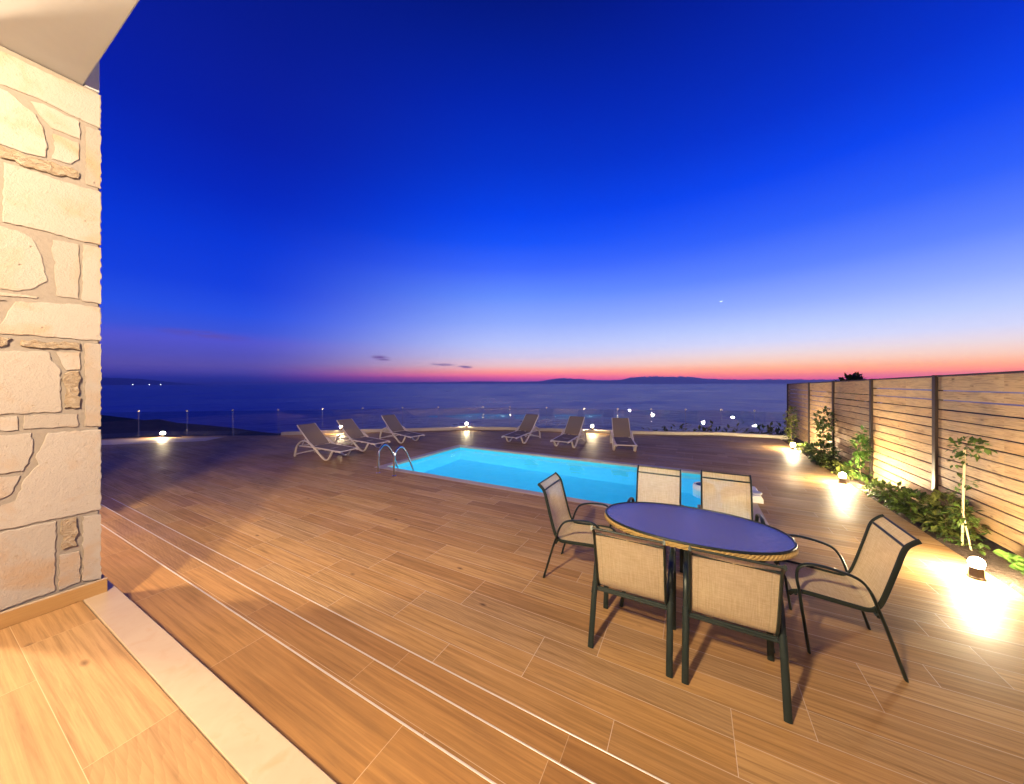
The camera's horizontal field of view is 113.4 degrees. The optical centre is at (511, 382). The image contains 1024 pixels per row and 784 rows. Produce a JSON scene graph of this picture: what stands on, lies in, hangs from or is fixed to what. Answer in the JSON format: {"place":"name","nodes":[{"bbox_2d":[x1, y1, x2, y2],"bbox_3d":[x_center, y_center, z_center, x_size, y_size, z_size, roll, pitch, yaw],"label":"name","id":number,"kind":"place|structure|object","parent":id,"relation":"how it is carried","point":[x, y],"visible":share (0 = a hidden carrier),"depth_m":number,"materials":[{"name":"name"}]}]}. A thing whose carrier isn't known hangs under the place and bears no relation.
{"place":"outdoors","nodes":[
{"label":"outdoors","id":0,"kind":"place"},
{"bbox_2d":[0,601,246,783],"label":"porch floor","id":1,"kind":"structure","parent":0,"point":[85,698],"depth_m":1.45,"materials":[{"name":"wood"}]},
{"bbox_2d":[0,46,106,629],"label":"stone pillar","id":2,"kind":"structure","parent":1,"relation":"on","point":[50,346],"depth_m":2.12,"materials":[{"name":"stone"}]},
{"bbox_2d":[82,579,336,783],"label":"marble edge","id":3,"kind":"object","parent":1,"relation":"attached to","point":[251,745],"visible":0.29,"depth_m":1.51,"materials":[{"name":"beige stone"}]},
{"bbox_2d":[100,378,202,384],"bbox_3d":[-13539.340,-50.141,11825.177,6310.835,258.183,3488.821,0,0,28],"label":"headland","id":4,"kind":"structure","parent":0,"point":[120,381],"depth_m":11426.25,"materials":[{"name":"blue"}]},
{"bbox_2d":[98,415,765,518],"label":"hillside","id":5,"kind":"structure","parent":0,"point":[111,427],"depth_m":43.09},
{"bbox_2d":[666,423,696,430],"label":"scrub bush","id":6,"kind":"object","parent":5,"relation":"on","point":[681,426],"visible":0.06,"depth_m":18.22,"materials":[{"name":"green plant"}]},
{"bbox_2d":[696,420,724,431],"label":"scrub bush","id":7,"kind":"object","parent":5,"relation":"on","point":[704,429],"visible":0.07,"depth_m":15.92,"materials":[{"name":"green plant"}]},
{"bbox_2d":[722,420,756,433],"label":"scrub bush","id":8,"kind":"object","parent":5,"relation":"on","point":[734,431],"visible":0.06,"depth_m":15.53,"materials":[{"name":"green plant"}]},
{"bbox_2d":[746,421,778,434],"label":"scrub bush","id":9,"kind":"object","parent":5,"relation":"on","point":[768,431],"visible":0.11,"depth_m":14.96,"materials":[{"name":"green plant"}]},
{"bbox_2d":[763,421,793,436],"bbox_3d":[11.562,3.312,14.528,1.788,3.800,1.741,0,0,-16],"label":"scrub bush","id":10,"kind":"object","parent":5,"relation":"on","point":[777,430],"visible":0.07,"depth_m":14.54,"materials":[{"name":"green plant"}]},
{"bbox_2d":[827,372,879,405],"bbox_3d":[17.099,2.793,17.036,2.208,6.721,2.150,0,0,28],"label":"round tree","id":11,"kind":"object","parent":5,"relation":"on","point":[855,375],"visible":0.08,"depth_m":16.82,"materials":[{"name":"green plant"}]},
{"bbox_2d":[98,0,1023,383],"label":"sky","id":12,"kind":"structure","parent":0,"point":[292,191],"materials":[{"name":"blue"}]},
{"bbox_2d":[100,430,1023,783],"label":"terrace floor","id":13,"kind":"structure","parent":0,"point":[446,574],"depth_m":2.88,"materials":[{"name":"brown wood"}]},
{"bbox_2d":[101,437,221,444],"bbox_3d":[-13.416,1.946,10.834,6.691,0.001,1.396,0,0,-19],"label":"border strip","id":14,"kind":"object","parent":13,"relation":"on","point":[134,441],"visible":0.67,"depth_m":11.30,"materials":[{"name":"white stone"}]},
{"bbox_2d":[100,525,490,783],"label":"step","id":15,"kind":"object","parent":13,"relation":"on","point":[334,730],"visible":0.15,"depth_m":1.76,"materials":[{"name":"wood"}]},
{"bbox_2d":[294,423,358,460],"bbox_3d":[-4.870,1.539,8.829,1.688,0.839,0.632,0,0,23],"label":"sun lounger","id":16,"kind":"object","parent":13,"relation":"on","point":[313,434],"visible":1,"depth_m":8.87,"materials":[{"name":"beige plastic"}]},
{"bbox_2d":[100,505,590,783],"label":"step","id":17,"kind":"object","parent":13,"relation":"on","point":[490,753],"visible":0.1,"depth_m":2.00,"materials":[{"name":"wood"}]},
{"bbox_2d":[335,419,390,451],"bbox_3d":[-4.421,1.539,9.934,1.688,0.839,0.632,0,0,26],"label":"sun lounger","id":18,"kind":"object","parent":13,"relation":"on","point":[351,429],"visible":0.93,"depth_m":9.99,"materials":[{"name":"grey plastic"}]},
{"bbox_2d":[101,499,664,783],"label":"step","id":19,"kind":"object","parent":13,"relation":"on","point":[587,761],"visible":0.28,"depth_m":2.21,"materials":[{"name":"wood"}]},
{"bbox_2d":[100,498,669,783],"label":"step trim","id":20,"kind":"structure","parent":13,"relation":"on","point":[441,748],"depth_m":2.00,"materials":[{"name":"metal"}]},
{"bbox_2d":[376,444,413,476],"bbox_3d":[-2.535,2.152,7.388,0.570,1.597,0.665,0,0,28],"label":"pool ladder","id":21,"kind":"object","parent":13,"relation":"on","point":[394,455],"visible":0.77,"depth_m":7.24,"materials":[{"name":"silver metal"}]},
{"bbox_2d":[379,414,424,442],"bbox_3d":[-3.684,1.539,11.237,1.688,0.839,0.632,0,0,36],"label":"sun lounger","id":22,"kind":"object","parent":13,"relation":"on","point":[392,423],"visible":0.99,"depth_m":11.38,"materials":[{"name":"grey plastic"}]},
{"bbox_2d":[113,406,786,438],"bbox_3d":[-2.495,1.464,12.784,24.121,0.973,2.474,0,0,-1],"label":"glass balustrade","id":23,"kind":"object","parent":13,"relation":"on","point":[138,411],"visible":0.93,"depth_m":12.52,"materials":[{"name":"clear glass"}]},
{"bbox_2d":[501,414,540,443],"bbox_3d":[0.325,1.539,11.230,0.632,0.839,1.688,0,0,30],"label":"sun lounger","id":24,"kind":"object","parent":13,"relation":"on","point":[528,423],"visible":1,"depth_m":11.48,"materials":[{"name":"white fabric"}]},
{"bbox_2d":[281,427,787,439],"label":"kerb","id":25,"kind":"structure","parent":13,"relation":"on","point":[781,437],"depth_m":12.91,"materials":[{"name":"beige stone"}]},
{"bbox_2d":[550,416,586,447],"bbox_3d":[1.779,1.539,10.482,0.632,0.839,1.688,0,0,29],"label":"sun lounger","id":26,"kind":"object","parent":13,"relation":"on","point":[574,424],"visible":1,"depth_m":10.74,"materials":[{"name":"white fabric"}]},
{"bbox_2d":[375,445,768,524],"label":"swimming pool","id":27,"kind":"structure","parent":13,"relation":"in","point":[587,480],"depth_m":7.57,"materials":[{"name":"liquid"}]},
{"bbox_2d":[693,482,763,503],"bbox_3d":[3.803,2.131,6.011,1.010,0.637,0.890,0,0,28],"label":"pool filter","id":28,"kind":"object","parent":27,"relation":"on","point":[757,497],"visible":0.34,"depth_m":5.55,"materials":[{"name":"white plastic"}]},
{"bbox_2d":[538,472,615,591],"bbox_3d":[0.677,1.486,3.479,0.697,0.933,0.569,0,0,28],"label":"garden chair","id":29,"kind":"object","parent":13,"relation":"on","point":[567,528],"visible":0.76,"depth_m":3.52,"materials":[{"name":"beige fabric"}]},
{"bbox_2d":[610,418,636,450],"bbox_3d":[3.283,1.539,9.960,0.632,0.839,1.688,0,0,12],"label":"sun lounger","id":30,"kind":"object","parent":13,"relation":"on","point":[622,432],"visible":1,"depth_m":10.24,"materials":[{"name":"grey plastic"}]},
{"bbox_2d":[588,525,675,677],"bbox_3d":[0.935,1.486,2.585,0.569,0.933,0.697,0,0,28],"label":"garden chair","id":31,"kind":"object","parent":13,"relation":"on","point":[632,564],"visible":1,"depth_m":2.39,"materials":[{"name":"beige fabric"}]},
{"bbox_2d":[626,465,684,572],"bbox_3d":[1.621,1.486,3.778,0.569,0.933,0.697,0,0,28],"label":"garden chair","id":32,"kind":"object","parent":13,"relation":"on","point":[658,485],"visible":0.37,"depth_m":3.99,"materials":[{"name":"beige fabric"}]},
{"bbox_2d":[604,502,798,653],"bbox_3d":[1.556,1.588,2.938,1.464,0.730,0.883,0,0,28],"label":"oval table","id":33,"kind":"object","parent":13,"relation":"on","point":[674,525],"visible":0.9,"depth_m":2.82,"materials":[{"name":"blue glass"}]},
{"bbox_2d":[697,470,765,562],"bbox_3d":[2.269,1.486,3.537,0.569,0.933,0.697,0,0,28],"label":"garden chair","id":34,"kind":"object","parent":13,"relation":"on","point":[729,493],"visible":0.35,"depth_m":3.74,"materials":[{"name":"beige fabric"}]},
{"bbox_2d":[681,546,792,723],"bbox_3d":[1.479,1.486,2.288,0.569,0.933,0.697,0,0,28],"label":"garden chair","id":35,"kind":"object","parent":13,"relation":"on","point":[741,591],"visible":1,"depth_m":2.08,"materials":[{"name":"beige fabric"}]},
{"bbox_2d":[838,473,846,483],"bbox_3d":[6.411,1.849,6.522,0.120,0.203,0.120,0,0,28],"label":"garden lamp","id":36,"kind":"object","parent":13,"relation":"on","point":[842,479],"visible":1,"depth_m":6.49,"materials":[{"name":"glass"}]},
{"bbox_2d":[774,514,921,682],"bbox_3d":[2.473,1.486,2.559,0.697,0.933,0.569,0,0,28],"label":"garden chair","id":37,"kind":"object","parent":13,"relation":"on","point":[886,545],"visible":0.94,"depth_m":2.46,"materials":[{"name":"beige fabric"}]},
{"bbox_2d":[967,557,986,580],"bbox_3d":[4.645,1.849,3.362,0.120,0.203,0.120,0,0,28],"label":"garden lamp","id":38,"kind":"object","parent":13,"relation":"on","point":[976,570],"visible":1,"depth_m":3.34,"materials":[{"name":"glass"}]},
{"bbox_2d":[100,383,1023,437],"bbox_3d":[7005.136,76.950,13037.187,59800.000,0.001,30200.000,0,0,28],"label":"sea","id":39,"kind":"structure","parent":0,"point":[253,406],"depth_m":1179.99,"materials":[{"name":"liquid"}]},
{"bbox_2d":[355,376,868,383],"bbox_3d":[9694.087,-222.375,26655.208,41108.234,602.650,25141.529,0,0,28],"label":"islands","id":40,"kind":"object","parent":39,"relation":"in","point":[662,380],"visible":0.92,"depth_m":25064.02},
{"bbox_2d":[782,437,1023,595],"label":"planting bed","id":41,"kind":"object","parent":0,"point":[998,568],"visible":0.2,"depth_m":4.00,"materials":[{"name":"soil"}]},
{"bbox_2d":[781,406,800,442],"bbox_3d":[9.160,1.375,11.094,0.637,1.255,0.662,0,0,9],"label":"climbing plant","id":42,"kind":"object","parent":41,"relation":"on","point":[791,421],"visible":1,"depth_m":11.04,"materials":[{"name":"green plant"}]},
{"bbox_2d":[795,441,812,451],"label":"plant","id":43,"kind":"object","parent":41,"relation":"on","point":[801,444],"visible":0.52,"depth_m":9.64,"materials":[{"name":"green plant"}]},
{"bbox_2d":[799,439,843,469],"bbox_3d":[7.622,1.759,8.315,0.790,0.680,1.888,0,0,28],"label":"round bush","id":44,"kind":"object","parent":41,"relation":"on","point":[818,457],"visible":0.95,"depth_m":8.14,"materials":[{"name":"green plant"}]},
{"bbox_2d":[809,406,837,458],"bbox_3d":[8.050,1.290,8.678,0.590,1.402,1.047,0,0,28],"label":"tall shrub","id":45,"kind":"object","parent":41,"relation":"on","point":[822,425],"visible":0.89,"depth_m":8.64,"materials":[{"name":"green plant"}]},
{"bbox_2d":[820,459,864,479],"bbox_3d":[7.070,1.866,7.282,0.504,0.418,1.291,0,0,24],"label":"plant","id":46,"kind":"object","parent":41,"relation":"on","point":[843,466],"visible":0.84,"depth_m":7.15,"materials":[{"name":"green plant"}]},
{"bbox_2d":[839,425,874,480],"bbox_3d":[7.073,1.435,6.919,0.554,1.186,0.785,0,0,28],"label":"climbing plant","id":47,"kind":"object","parent":41,"relation":"on","point":[861,438],"visible":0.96,"depth_m":6.79,"materials":[{"name":"green plant"}]},
{"bbox_2d":[787,370,1023,557],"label":"wooden fence","id":48,"kind":"object","parent":41,"relation":"on","point":[935,472],"visible":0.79,"depth_m":4.95,"materials":[{"name":"brown wood"}]},
{"bbox_2d":[861,477,964,532],"bbox_3d":[6.108,1.837,5.253,0.606,0.544,2.136,0,0,28],"label":"ground shrub","id":49,"kind":"object","parent":41,"relation":"on","point":[908,507],"visible":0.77,"depth_m":5.11,"materials":[{"name":"green plant"}]},
{"bbox_2d":[908,489,993,539],"bbox_3d":[5.728,1.754,4.474,0.623,0.672,1.024,0,0,28],"label":"leafy vine","id":50,"kind":"object","parent":41,"relation":"on","point":[934,496],"visible":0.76,"depth_m":4.42,"materials":[{"name":"green plant"}]},
{"bbox_2d":[928,436,997,554],"bbox_3d":[5.442,1.339,4.083,0.489,1.425,0.665,0,0,28],"label":"staked sapling","id":51,"kind":"object","parent":41,"relation":"on","point":[962,522],"visible":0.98,"depth_m":4.07,"materials":[{"name":"green plant"}]},
{"bbox_2d":[993,549,1023,575],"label":"round leaf plant","id":52,"kind":"object","parent":41,"relation":"on","point":[1017,562],"visible":1,"depth_m":3.50,"materials":[{"name":"green plant"}]},
{"bbox_2d":[819,403,1023,532],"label":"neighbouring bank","id":53,"kind":"structure","parent":0,"point":[947,439],"depth_m":6.48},
{"bbox_3d":[-4.422,-0.015,-2.948,12.200,3.930,0.260,0,0,28],"label":"house wall","id":54,"kind":"object","parent":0,"visible":0},
{"bbox_2d":[0,0,138,85],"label":"porch roof","id":55,"kind":"structure","parent":54,"relation":"on","point":[72,40],"depth_m":1.90,"materials":[{"name":"paint"}]}
]}

